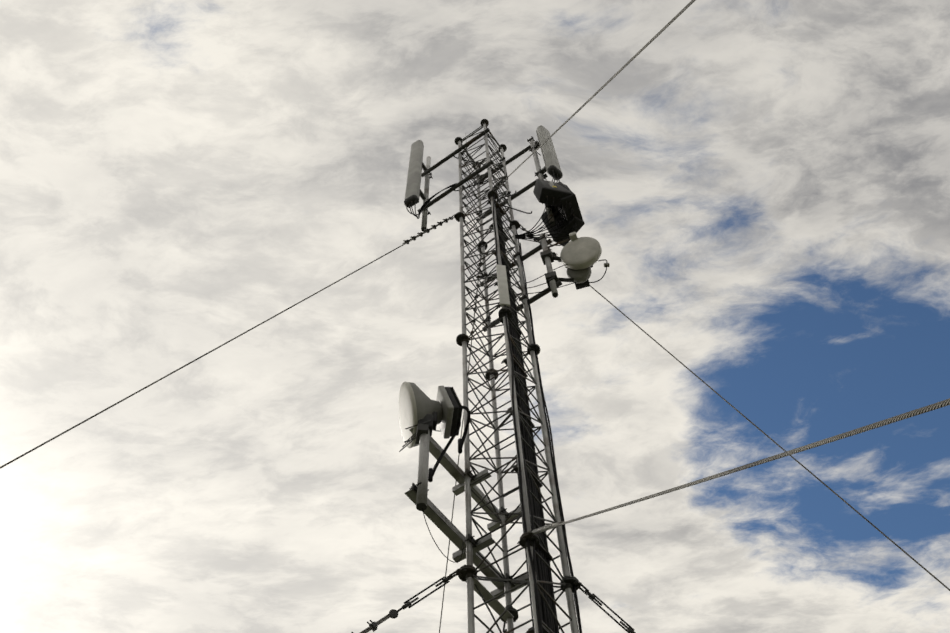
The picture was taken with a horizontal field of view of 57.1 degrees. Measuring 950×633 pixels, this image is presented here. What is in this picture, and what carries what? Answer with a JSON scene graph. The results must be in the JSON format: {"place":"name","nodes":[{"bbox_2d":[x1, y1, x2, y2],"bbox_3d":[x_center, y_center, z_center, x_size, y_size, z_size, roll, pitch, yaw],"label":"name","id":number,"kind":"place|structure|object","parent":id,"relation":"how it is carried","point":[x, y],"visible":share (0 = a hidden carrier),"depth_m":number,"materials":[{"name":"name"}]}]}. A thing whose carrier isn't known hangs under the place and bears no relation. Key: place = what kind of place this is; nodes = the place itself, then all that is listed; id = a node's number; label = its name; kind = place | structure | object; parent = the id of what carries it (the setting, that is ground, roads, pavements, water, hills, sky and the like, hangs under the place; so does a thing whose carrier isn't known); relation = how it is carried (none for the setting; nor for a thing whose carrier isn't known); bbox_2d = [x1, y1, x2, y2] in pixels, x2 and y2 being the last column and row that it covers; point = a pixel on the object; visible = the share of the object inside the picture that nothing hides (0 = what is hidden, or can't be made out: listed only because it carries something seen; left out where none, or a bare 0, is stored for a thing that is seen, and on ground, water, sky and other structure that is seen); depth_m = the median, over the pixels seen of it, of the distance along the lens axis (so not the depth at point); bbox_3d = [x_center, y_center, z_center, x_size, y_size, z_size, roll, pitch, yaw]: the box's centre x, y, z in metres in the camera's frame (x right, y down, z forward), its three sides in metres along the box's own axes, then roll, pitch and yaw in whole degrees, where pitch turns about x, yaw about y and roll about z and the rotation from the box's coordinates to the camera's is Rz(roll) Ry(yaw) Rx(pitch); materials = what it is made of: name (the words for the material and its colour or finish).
{"place":"outdoors","nodes":[
{"label":"outdoors","id":0,"kind":"place"},
{"bbox_2d":[0,0,949,632],"label":"sky","id":1,"kind":"structure","parent":0,"point":[763,189],"materials":[{"name":"white"}]},
{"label":"tower foundation","id":2,"kind":"object","parent":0,"visible":0},
{"bbox_2d":[454,119,579,632],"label":"lattice mast","id":3,"kind":"object","parent":2,"relation":"on","point":[467,574],"visible":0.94,"depth_m":7.50,"materials":[{"name":"metal"}]},
{"bbox_2d":[404,128,493,231],"bbox_3d":[-0.352,-2.229,12.536,1.253,2.819,0.468,-33,-65,16],"label":"panel antenna","id":4,"kind":"object","parent":3,"relation":"attached to","point":[413,193],"visible":0.96,"depth_m":12.31,"materials":[{"name":"metal"}]},
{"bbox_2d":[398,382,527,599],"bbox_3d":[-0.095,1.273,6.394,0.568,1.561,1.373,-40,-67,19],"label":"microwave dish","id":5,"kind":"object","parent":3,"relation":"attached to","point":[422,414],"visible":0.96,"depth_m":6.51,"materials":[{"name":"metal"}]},
{"bbox_2d":[0,0,949,632],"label":"guy wires","id":6,"kind":"object","parent":3,"relation":"attached to","point":[734,470],"visible":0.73,"depth_m":5.63,"materials":[{"name":"metal"}]},
{"bbox_2d":[453,156,581,632],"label":"feeder cables","id":7,"kind":"object","parent":3,"relation":"attached to","point":[541,570],"visible":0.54,"depth_m":6.60,"materials":[{"name":"rubber"}]},
{"bbox_2d":[474,125,562,225],"bbox_3d":[0.580,-1.650,11.866,1.390,3.100,0.282,-36,-66,18],"label":"panel antenna","id":8,"kind":"object","parent":3,"relation":"attached to","point":[551,167],"visible":0.79,"depth_m":11.96,"materials":[{"name":"metal"}]},
{"bbox_2d":[480,232,609,331],"bbox_3d":[0.741,-0.446,9.747,1.518,1.480,0.514,-15,-61,7],"label":"microwave dish","id":9,"kind":"object","parent":3,"relation":"attached to","point":[579,257],"visible":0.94,"depth_m":9.63,"materials":[{"name":"metal"}]},
{"bbox_2d":[515,179,584,246],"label":"remote radio units","id":10,"kind":"object","parent":3,"relation":"attached to","point":[559,199],"visible":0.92,"depth_m":10.51,"materials":[{"name":"metal"}]}
]}

